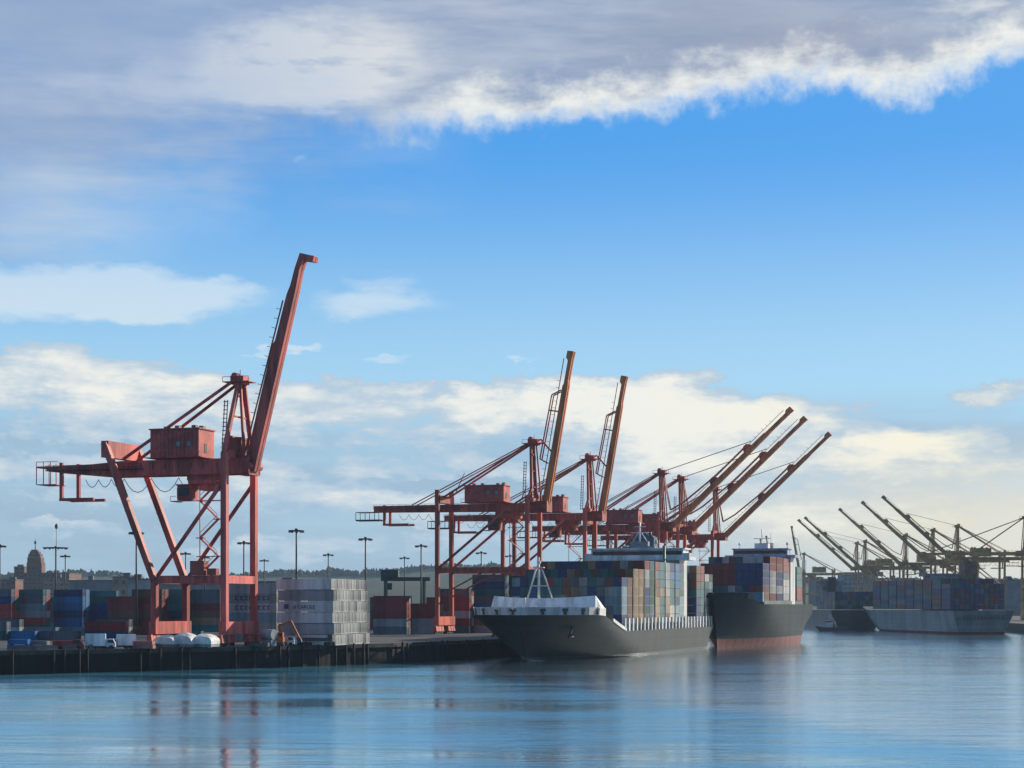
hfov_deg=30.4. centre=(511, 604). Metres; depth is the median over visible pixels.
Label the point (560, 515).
gantry crane
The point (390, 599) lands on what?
shipping container
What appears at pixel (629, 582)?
shipping container
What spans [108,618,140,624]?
shipping container
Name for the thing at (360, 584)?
shipping container
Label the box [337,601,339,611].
shipping container
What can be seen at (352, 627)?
shipping container
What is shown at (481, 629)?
shipping container
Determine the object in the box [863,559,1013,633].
container ship
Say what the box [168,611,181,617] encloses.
shipping container
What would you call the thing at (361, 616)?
shipping container
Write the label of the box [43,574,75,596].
office building
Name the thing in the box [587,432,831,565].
gantry crane
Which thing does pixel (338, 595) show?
shipping container
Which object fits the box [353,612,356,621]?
shipping container
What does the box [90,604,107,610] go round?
shipping container
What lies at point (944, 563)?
gantry crane
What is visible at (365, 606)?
shipping container
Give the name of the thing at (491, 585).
shipping container
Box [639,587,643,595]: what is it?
shipping container
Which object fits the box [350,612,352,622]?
shipping container
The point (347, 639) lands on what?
shipping container
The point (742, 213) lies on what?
sky
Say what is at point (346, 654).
fender pile
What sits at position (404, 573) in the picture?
mast light
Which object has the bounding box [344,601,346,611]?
shipping container
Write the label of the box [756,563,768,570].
shipping container
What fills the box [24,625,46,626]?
shipping container
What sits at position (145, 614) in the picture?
shipping container
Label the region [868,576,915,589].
warehouse
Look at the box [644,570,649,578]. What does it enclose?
shipping container
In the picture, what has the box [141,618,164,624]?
shipping container
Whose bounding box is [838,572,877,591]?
office building
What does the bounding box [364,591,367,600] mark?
shipping container
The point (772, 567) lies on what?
shipping container
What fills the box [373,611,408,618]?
shipping container
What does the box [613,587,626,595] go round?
shipping container
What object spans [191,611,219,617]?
shipping container
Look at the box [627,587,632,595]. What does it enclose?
shipping container
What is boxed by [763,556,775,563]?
shipping container
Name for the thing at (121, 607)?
shipping container
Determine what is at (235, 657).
fender pile
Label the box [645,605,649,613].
shipping container
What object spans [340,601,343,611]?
shipping container
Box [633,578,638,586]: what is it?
shipping container
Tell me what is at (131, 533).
mast light
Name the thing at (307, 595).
shipping container
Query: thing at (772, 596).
shipping container
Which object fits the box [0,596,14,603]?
shipping container
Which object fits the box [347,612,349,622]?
shipping container
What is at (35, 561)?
stepped tower
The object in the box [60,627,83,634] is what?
shipping container
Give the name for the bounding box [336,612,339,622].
shipping container
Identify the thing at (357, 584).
shipping container
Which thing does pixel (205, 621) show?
shipping container
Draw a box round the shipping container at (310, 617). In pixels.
[277,612,335,622]
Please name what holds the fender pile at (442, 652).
in the water
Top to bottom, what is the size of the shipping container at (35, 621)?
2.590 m
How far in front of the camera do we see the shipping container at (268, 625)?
510.30 m
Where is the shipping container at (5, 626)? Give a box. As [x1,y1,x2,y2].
[0,622,10,630]
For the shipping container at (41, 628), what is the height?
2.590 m
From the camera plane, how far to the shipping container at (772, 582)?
684.49 m
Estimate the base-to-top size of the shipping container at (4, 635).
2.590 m
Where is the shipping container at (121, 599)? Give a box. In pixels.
[108,596,140,603]
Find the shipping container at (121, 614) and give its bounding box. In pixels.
[108,611,140,617]
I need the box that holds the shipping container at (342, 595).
[341,590,343,600]
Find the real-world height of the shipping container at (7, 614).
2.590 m
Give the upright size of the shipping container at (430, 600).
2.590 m
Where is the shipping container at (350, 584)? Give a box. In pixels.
[349,580,351,589]
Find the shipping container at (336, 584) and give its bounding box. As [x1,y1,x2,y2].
[335,579,338,589]
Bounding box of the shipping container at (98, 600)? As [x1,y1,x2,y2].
[90,597,107,603]
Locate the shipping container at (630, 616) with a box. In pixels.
[627,615,632,623]
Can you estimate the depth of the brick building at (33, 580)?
2103.57 m
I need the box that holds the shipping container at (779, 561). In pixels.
[776,557,782,564]
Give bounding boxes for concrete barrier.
[8,645,31,650]
[36,645,58,649]
[62,645,84,649]
[88,645,108,648]
[248,643,268,646]
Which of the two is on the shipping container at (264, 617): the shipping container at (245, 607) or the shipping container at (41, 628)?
the shipping container at (245, 607)
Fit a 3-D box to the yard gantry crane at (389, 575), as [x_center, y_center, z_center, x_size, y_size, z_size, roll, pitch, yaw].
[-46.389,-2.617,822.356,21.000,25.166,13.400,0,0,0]
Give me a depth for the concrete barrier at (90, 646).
423.12 m
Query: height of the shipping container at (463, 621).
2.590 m
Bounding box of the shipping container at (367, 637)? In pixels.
[366,633,369,643]
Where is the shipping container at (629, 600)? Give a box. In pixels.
[627,596,632,604]
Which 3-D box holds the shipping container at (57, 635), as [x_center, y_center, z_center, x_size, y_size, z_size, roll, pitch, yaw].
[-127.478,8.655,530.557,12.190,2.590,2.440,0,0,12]
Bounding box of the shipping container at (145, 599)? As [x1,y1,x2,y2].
[141,596,164,603]
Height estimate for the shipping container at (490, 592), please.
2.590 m
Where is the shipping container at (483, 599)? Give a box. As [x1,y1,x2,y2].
[472,596,493,603]
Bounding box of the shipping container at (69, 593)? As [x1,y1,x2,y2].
[54,590,85,596]
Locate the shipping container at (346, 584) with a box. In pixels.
[345,579,348,589]
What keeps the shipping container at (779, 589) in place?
on the shipping container at (779, 596)
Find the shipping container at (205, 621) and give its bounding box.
[191,618,219,624]
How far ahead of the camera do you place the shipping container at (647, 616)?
562.20 m
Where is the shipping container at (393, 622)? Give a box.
[373,619,408,626]
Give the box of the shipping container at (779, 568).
[776,565,782,571]
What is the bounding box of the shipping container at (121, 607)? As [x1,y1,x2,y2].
[108,604,140,610]
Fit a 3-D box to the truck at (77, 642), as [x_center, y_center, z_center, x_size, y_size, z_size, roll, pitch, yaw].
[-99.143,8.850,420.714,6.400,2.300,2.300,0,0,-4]
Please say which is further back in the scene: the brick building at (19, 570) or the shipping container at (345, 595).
the brick building at (19, 570)
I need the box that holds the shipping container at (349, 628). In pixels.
[348,623,350,633]
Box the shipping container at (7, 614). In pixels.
[0,611,14,617]
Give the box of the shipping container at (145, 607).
[141,604,164,610]
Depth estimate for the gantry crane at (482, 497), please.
637.47 m
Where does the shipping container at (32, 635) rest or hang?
on the quay at (108, 662)
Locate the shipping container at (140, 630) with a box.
[133,627,152,634]
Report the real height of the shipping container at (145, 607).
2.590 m
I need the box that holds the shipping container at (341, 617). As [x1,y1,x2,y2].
[340,612,342,622]
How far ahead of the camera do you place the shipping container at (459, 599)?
659.50 m
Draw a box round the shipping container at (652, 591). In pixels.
[650,588,654,595]
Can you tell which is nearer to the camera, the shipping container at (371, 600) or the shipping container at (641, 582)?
the shipping container at (641, 582)
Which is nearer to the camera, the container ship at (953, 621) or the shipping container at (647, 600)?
the shipping container at (647, 600)
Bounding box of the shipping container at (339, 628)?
[319,623,340,633]
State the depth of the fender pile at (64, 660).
412.20 m
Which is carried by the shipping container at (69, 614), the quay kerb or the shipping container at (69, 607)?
the shipping container at (69, 607)
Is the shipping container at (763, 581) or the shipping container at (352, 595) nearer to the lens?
the shipping container at (352, 595)
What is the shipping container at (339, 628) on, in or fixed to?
on the shipping container at (340, 639)
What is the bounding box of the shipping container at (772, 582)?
[769,578,775,585]
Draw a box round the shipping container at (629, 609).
[627,605,632,613]
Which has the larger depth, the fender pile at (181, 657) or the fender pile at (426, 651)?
the fender pile at (426, 651)
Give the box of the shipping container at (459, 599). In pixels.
[440,596,471,603]
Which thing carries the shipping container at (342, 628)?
on the shipping container at (344, 639)
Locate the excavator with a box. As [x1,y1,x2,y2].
[275,620,301,646]
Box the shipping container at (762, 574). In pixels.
[756,571,768,577]
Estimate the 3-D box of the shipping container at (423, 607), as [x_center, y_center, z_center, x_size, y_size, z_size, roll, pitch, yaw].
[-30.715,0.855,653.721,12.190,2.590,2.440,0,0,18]
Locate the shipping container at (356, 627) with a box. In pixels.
[355,623,357,632]
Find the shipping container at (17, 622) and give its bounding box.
[0,619,23,626]
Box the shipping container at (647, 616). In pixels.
[645,614,649,622]
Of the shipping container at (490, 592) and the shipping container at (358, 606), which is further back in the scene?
the shipping container at (490, 592)
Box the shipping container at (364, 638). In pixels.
[350,633,365,643]
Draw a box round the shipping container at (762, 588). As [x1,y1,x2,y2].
[756,585,768,592]
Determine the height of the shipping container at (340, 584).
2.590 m
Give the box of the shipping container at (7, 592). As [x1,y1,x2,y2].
[0,589,14,595]
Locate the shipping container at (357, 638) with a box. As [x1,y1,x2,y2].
[356,634,359,643]
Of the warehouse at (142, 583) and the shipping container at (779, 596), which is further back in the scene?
the warehouse at (142, 583)
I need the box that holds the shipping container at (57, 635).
[39,631,80,639]
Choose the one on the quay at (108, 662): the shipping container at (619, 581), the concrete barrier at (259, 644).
the concrete barrier at (259, 644)
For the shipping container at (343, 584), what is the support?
on the shipping container at (345, 595)
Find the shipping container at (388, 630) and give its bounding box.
[373,626,408,633]
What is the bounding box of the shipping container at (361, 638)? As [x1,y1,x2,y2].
[360,634,362,643]
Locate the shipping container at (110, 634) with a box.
[84,631,128,639]
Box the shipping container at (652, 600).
[650,597,654,604]
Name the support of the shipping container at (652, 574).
on the shipping container at (652, 583)
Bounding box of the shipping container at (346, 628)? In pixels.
[345,623,347,633]
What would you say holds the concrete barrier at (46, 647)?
on the quay at (108, 662)
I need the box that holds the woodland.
[1,561,1020,580]
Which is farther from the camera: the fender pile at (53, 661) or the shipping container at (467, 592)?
the shipping container at (467, 592)
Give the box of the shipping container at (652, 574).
[650,570,654,578]
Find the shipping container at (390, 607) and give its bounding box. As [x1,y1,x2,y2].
[373,603,408,610]
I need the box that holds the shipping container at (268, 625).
[260,622,278,631]
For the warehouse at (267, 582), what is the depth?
1132.69 m
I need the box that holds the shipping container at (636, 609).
[634,605,638,613]
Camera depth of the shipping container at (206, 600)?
691.04 m
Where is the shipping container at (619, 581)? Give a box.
[613,577,626,586]
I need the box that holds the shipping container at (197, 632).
[166,631,203,635]
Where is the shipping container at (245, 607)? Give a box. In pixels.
[229,603,277,612]
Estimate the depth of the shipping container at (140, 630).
618.98 m
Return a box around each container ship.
[473,523,713,660]
[706,529,812,647]
[804,577,876,629]
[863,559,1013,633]
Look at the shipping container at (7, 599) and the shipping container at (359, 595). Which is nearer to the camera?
the shipping container at (359, 595)
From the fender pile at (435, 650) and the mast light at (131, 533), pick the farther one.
the mast light at (131, 533)
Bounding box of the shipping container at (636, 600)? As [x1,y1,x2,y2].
[634,596,638,604]
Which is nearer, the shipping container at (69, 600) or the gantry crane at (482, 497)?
the gantry crane at (482, 497)
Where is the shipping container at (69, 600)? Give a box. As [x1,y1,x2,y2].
[54,597,85,603]
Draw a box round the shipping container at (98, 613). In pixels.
[90,611,107,616]
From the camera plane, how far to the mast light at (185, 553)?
908.67 m
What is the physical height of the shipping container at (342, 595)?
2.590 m
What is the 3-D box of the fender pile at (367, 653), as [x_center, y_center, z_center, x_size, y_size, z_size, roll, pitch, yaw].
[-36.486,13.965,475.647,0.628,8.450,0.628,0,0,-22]
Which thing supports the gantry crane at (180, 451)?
on the quay at (108, 662)
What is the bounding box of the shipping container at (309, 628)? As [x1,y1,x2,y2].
[279,623,337,633]
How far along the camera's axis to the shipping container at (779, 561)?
697.96 m
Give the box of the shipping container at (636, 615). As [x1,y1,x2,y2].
[625,614,638,622]
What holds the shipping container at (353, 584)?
on the shipping container at (355, 595)
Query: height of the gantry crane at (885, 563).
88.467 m
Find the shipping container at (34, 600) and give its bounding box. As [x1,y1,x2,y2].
[19,596,46,603]
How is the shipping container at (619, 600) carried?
on the shipping container at (619, 609)
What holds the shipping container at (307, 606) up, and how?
on the shipping container at (310, 617)
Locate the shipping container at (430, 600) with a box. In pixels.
[426,597,434,603]
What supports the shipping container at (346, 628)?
on the shipping container at (347, 639)
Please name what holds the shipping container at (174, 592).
on the shipping container at (174, 600)
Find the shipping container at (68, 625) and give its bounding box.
[54,625,83,626]
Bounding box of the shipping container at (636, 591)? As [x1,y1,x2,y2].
[634,587,638,595]
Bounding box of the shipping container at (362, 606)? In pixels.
[361,601,363,611]
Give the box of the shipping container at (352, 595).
[351,591,353,600]
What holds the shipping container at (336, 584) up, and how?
on the shipping container at (338, 595)
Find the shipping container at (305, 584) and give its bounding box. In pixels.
[276,579,334,589]
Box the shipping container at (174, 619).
[168,618,181,620]
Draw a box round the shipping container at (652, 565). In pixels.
[650,561,654,569]
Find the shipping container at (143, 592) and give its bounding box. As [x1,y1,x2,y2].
[132,589,164,595]
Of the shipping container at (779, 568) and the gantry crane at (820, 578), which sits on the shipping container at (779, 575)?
the shipping container at (779, 568)
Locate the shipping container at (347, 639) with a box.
[346,634,349,644]
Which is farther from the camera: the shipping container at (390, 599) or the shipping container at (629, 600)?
the shipping container at (390, 599)
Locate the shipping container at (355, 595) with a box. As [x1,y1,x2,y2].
[354,591,357,600]
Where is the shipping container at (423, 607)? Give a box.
[412,604,440,610]
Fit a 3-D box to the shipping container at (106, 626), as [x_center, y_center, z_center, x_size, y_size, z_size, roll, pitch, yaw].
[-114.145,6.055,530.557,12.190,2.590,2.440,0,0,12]
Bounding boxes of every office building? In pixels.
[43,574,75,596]
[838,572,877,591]
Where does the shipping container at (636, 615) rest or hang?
on the container ship at (538, 628)
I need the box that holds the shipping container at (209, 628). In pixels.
[192,625,218,631]
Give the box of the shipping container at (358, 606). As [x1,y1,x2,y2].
[357,601,360,611]
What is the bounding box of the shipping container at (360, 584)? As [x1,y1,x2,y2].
[359,580,361,589]
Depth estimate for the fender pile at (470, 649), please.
521.06 m
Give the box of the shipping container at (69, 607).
[54,604,85,610]
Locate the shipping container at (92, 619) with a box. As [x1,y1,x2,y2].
[89,617,107,621]
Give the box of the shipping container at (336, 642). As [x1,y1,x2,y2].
[284,634,338,644]
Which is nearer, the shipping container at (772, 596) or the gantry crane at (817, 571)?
the shipping container at (772, 596)
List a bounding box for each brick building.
[14,565,26,579]
[22,570,80,596]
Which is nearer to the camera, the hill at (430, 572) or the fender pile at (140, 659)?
the fender pile at (140, 659)
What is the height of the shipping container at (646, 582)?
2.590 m
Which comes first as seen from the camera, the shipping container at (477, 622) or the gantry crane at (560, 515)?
the shipping container at (477, 622)
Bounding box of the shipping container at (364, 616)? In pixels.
[363,612,366,621]
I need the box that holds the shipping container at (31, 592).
[19,589,46,596]
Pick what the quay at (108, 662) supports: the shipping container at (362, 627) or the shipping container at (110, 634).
the shipping container at (110, 634)
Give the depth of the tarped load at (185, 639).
435.15 m
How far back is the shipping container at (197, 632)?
528.57 m
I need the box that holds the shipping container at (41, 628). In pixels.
[24,627,59,630]
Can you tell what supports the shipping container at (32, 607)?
on the shipping container at (32, 614)
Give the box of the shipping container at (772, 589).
[769,586,775,592]
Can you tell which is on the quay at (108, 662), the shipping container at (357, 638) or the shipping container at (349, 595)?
the shipping container at (357, 638)
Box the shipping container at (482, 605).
[474,604,491,606]
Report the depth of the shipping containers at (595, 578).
669.96 m
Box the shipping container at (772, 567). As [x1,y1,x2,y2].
[769,564,775,571]
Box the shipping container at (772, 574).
[769,571,775,578]
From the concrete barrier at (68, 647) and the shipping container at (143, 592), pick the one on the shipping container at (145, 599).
the shipping container at (143, 592)
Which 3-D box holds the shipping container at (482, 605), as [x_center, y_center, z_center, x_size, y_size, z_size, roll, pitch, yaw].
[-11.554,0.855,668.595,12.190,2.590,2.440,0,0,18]
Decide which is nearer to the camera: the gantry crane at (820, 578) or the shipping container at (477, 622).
the shipping container at (477, 622)
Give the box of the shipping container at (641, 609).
[639,605,643,613]
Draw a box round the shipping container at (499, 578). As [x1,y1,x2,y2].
[472,574,506,581]
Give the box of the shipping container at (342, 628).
[341,623,344,633]
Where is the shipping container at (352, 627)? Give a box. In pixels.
[351,623,354,632]
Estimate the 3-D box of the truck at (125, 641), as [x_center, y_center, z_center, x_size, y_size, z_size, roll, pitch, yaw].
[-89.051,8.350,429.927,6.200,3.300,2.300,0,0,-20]
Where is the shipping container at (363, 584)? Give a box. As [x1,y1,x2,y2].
[362,580,364,589]
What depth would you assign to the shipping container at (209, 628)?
690.89 m
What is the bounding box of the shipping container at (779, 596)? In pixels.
[775,593,782,600]
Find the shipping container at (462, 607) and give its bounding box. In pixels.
[444,604,471,610]
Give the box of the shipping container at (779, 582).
[776,579,782,585]
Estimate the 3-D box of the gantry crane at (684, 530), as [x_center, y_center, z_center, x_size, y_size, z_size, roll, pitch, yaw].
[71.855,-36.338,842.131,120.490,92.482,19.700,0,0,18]
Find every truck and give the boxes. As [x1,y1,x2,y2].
[52,639,82,649]
[85,634,115,648]
[113,634,135,648]
[285,637,296,645]
[296,634,335,645]
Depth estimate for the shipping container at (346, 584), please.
472.98 m
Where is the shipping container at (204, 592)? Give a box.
[190,589,219,596]
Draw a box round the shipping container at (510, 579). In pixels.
[509,576,524,582]
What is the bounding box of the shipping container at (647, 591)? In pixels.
[645,587,649,595]
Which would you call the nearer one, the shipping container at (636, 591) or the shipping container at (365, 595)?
the shipping container at (365, 595)
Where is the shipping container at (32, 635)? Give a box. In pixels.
[9,631,38,639]
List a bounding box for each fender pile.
[11,650,13,674]
[52,649,54,673]
[63,649,65,672]
[78,649,80,672]
[86,648,88,672]
[139,649,141,670]
[148,649,150,670]
[159,647,161,670]
[180,646,182,669]
[188,647,189,669]
[234,647,236,668]
[253,646,254,667]
[278,645,280,667]
[287,646,288,666]
[301,645,303,666]
[317,644,319,665]
[334,645,336,665]
[345,644,346,664]
[353,643,354,664]
[362,643,364,664]
[366,643,368,663]
[401,642,403,662]
[406,643,408,662]
[425,641,427,661]
[430,641,431,660]
[434,641,436,660]
[441,640,443,660]
[446,640,448,659]
[466,640,467,658]
[469,640,471,658]
[482,639,484,657]
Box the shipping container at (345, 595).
[344,590,347,600]
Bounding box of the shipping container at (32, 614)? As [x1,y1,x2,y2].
[19,611,46,617]
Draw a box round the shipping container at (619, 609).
[613,605,626,614]
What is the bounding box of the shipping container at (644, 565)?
[637,561,649,569]
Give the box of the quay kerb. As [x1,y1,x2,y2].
[0,639,502,655]
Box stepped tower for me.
[27,541,44,572]
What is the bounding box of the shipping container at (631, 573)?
[625,569,638,577]
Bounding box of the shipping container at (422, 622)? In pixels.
[412,618,440,625]
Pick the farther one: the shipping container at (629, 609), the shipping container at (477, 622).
the shipping container at (477, 622)
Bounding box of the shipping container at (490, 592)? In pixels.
[474,589,506,595]
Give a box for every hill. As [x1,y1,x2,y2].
[4,566,981,609]
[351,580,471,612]
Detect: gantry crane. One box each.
[36,253,317,646]
[355,350,575,633]
[381,570,429,603]
[427,375,627,594]
[517,406,793,548]
[557,416,807,547]
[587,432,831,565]
[765,536,826,582]
[790,526,861,603]
[797,519,927,591]
[804,516,929,591]
[838,508,984,599]
[861,501,1018,609]
[881,495,1020,610]
[921,516,1023,619]
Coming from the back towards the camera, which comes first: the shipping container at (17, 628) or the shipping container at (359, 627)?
the shipping container at (17, 628)
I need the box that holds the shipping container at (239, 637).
[228,633,261,640]
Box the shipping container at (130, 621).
[96,619,132,626]
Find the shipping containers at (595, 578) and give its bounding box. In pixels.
[15,557,1003,633]
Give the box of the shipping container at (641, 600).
[639,596,643,604]
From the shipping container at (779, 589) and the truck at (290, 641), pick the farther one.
the shipping container at (779, 589)
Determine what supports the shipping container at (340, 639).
on the quay at (108, 662)
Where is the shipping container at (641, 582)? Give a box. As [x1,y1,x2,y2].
[639,578,643,586]
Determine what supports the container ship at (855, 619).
on the water
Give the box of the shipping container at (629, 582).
[627,578,632,586]
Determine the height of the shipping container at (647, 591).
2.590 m
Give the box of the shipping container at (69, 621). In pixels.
[54,618,85,624]
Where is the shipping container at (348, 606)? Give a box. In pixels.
[347,601,350,611]
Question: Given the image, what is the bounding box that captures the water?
[0,628,1023,767]
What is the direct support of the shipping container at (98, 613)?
on the shipping container at (92, 619)
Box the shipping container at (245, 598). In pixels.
[229,594,277,602]
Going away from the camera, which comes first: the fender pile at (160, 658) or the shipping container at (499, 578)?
the fender pile at (160, 658)
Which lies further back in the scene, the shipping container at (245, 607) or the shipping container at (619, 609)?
the shipping container at (619, 609)
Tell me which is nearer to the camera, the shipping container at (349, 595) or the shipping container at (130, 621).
the shipping container at (349, 595)
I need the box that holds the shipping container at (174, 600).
[168,596,181,603]
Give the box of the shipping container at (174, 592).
[168,589,181,596]
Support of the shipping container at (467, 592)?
on the shipping container at (459, 599)
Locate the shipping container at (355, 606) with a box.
[354,601,356,611]
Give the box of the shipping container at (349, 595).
[348,590,350,600]
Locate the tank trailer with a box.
[260,629,276,645]
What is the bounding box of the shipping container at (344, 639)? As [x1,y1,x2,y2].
[339,634,345,644]
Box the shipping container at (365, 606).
[364,601,366,611]
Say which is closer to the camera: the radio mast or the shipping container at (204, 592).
the shipping container at (204, 592)
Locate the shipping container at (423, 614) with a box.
[412,611,440,618]
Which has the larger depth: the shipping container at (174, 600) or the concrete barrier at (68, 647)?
the shipping container at (174, 600)
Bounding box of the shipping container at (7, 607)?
[0,604,14,610]
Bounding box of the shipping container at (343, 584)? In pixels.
[342,579,344,589]
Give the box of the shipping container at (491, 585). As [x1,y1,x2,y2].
[472,582,506,588]
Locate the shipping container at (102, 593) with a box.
[90,591,118,596]
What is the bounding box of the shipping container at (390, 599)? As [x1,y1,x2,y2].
[373,596,408,602]
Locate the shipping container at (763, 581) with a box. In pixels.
[756,578,768,585]
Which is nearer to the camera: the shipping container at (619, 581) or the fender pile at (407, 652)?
the fender pile at (407, 652)
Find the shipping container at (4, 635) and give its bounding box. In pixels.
[0,631,8,639]
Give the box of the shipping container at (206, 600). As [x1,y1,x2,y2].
[191,596,219,603]
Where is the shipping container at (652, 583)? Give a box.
[646,579,654,587]
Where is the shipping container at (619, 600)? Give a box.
[613,596,626,604]
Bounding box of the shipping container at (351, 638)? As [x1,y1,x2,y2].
[350,634,352,643]
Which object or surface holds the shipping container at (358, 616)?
on the shipping container at (359, 627)
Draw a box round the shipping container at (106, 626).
[84,622,128,630]
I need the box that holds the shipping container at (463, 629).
[444,626,471,632]
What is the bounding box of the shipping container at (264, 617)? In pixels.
[229,613,276,621]
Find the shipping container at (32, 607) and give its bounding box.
[19,604,46,610]
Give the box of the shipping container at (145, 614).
[141,611,164,617]
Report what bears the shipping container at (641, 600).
on the shipping container at (641, 609)
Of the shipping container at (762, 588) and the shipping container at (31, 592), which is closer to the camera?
the shipping container at (762, 588)
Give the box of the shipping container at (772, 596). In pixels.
[769,593,775,599]
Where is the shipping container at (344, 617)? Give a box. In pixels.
[343,612,346,622]
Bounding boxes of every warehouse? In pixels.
[1,577,22,588]
[68,576,112,590]
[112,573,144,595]
[127,574,149,595]
[159,584,219,588]
[258,578,292,583]
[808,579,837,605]
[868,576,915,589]
[982,576,1020,615]
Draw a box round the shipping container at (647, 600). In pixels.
[645,596,649,604]
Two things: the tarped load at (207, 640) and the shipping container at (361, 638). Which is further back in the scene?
the shipping container at (361, 638)
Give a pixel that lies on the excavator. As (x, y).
(280, 639)
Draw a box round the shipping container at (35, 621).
[19,618,46,624]
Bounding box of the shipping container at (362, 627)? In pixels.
[361,623,364,632]
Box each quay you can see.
[0,613,709,674]
[1005,616,1023,632]
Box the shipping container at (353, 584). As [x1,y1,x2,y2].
[352,580,355,589]
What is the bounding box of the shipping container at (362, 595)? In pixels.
[361,591,363,600]
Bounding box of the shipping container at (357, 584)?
[356,580,358,589]
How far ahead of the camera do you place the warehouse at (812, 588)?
2375.53 m
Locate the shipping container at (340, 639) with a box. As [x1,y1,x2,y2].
[300,634,342,644]
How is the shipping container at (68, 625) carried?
on the quay at (108, 662)
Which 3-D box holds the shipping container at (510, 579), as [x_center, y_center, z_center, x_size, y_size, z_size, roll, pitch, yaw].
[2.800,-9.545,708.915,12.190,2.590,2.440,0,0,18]
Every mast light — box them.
[0,544,5,588]
[42,546,68,589]
[60,555,70,589]
[128,532,143,626]
[180,552,190,569]
[237,541,249,575]
[260,559,268,583]
[288,528,303,578]
[323,553,333,578]
[358,537,372,622]
[399,556,409,603]
[415,544,426,603]
[476,551,486,574]
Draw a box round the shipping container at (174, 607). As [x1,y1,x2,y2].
[168,604,181,610]
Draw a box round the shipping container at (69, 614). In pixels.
[54,611,85,617]
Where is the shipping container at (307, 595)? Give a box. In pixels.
[278,590,336,600]
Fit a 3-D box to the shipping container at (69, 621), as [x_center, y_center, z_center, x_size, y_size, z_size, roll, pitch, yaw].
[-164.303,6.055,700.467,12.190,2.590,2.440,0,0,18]
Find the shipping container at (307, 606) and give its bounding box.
[278,601,336,611]
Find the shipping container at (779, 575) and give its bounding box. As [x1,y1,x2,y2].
[776,572,782,578]
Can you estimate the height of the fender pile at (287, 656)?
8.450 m
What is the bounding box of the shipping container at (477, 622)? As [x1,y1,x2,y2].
[474,618,484,625]
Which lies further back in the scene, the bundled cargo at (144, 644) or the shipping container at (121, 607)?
the shipping container at (121, 607)
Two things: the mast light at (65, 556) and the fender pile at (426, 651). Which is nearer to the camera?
the fender pile at (426, 651)
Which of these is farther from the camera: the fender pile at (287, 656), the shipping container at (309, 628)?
the shipping container at (309, 628)
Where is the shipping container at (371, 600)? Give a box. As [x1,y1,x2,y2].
[370,597,400,603]
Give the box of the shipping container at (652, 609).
[650,605,654,613]
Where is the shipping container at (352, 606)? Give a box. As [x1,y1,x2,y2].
[351,601,353,611]
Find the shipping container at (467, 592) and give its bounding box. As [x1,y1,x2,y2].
[440,589,471,595]
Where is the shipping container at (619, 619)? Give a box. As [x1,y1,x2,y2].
[613,615,626,623]
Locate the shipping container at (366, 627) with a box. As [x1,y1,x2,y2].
[365,623,367,632]
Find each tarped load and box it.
[153,635,176,647]
[174,632,195,647]
[195,634,219,647]
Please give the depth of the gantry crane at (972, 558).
1349.52 m
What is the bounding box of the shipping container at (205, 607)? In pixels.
[191,604,219,610]
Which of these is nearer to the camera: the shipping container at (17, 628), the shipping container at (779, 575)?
the shipping container at (17, 628)
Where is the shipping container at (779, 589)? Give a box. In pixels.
[776,586,782,592]
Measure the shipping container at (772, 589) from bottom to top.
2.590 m
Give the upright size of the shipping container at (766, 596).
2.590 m
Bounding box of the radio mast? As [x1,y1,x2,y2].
[55,524,57,589]
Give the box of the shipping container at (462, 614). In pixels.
[444,611,471,617]
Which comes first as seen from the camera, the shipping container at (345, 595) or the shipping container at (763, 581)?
the shipping container at (345, 595)
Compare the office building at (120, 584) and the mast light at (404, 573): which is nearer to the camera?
the mast light at (404, 573)
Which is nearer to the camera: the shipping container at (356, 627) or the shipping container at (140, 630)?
the shipping container at (356, 627)
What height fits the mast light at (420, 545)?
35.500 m
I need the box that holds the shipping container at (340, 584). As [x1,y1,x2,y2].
[339,579,341,589]
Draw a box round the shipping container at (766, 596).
[764,593,768,599]
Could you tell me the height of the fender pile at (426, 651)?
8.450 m
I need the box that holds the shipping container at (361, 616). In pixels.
[360,612,362,621]
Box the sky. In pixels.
[0,0,1023,578]
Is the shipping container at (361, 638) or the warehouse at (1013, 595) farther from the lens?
the warehouse at (1013, 595)
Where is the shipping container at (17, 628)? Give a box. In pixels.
[11,627,23,630]
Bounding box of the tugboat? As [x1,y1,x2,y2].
[815,620,847,630]
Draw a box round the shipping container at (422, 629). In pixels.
[412,626,433,633]
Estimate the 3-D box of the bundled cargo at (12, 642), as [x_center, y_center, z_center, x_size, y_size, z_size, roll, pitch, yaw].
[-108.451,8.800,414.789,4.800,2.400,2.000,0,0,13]
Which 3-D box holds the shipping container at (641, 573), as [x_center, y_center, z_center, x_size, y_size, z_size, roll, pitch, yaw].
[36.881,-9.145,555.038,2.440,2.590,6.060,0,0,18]
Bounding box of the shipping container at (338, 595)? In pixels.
[337,590,340,600]
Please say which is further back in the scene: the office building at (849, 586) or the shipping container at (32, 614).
the office building at (849, 586)
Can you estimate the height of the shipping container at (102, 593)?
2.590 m
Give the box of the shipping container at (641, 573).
[639,569,643,577]
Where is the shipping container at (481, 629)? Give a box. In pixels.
[474,626,491,632]
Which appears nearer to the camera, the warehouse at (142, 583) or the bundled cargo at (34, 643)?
the bundled cargo at (34, 643)
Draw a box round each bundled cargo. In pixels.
[7,639,30,649]
[30,641,49,649]
[132,641,155,648]
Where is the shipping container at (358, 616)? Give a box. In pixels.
[357,612,359,621]
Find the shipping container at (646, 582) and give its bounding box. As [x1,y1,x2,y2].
[644,579,649,586]
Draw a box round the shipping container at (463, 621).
[444,618,471,625]
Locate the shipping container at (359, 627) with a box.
[358,623,360,632]
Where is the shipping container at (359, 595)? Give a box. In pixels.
[358,591,360,600]
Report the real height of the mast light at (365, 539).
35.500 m
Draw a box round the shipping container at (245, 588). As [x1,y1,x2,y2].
[229,584,277,593]
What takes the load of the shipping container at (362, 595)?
on the shipping container at (362, 606)
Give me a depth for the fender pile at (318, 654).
460.94 m

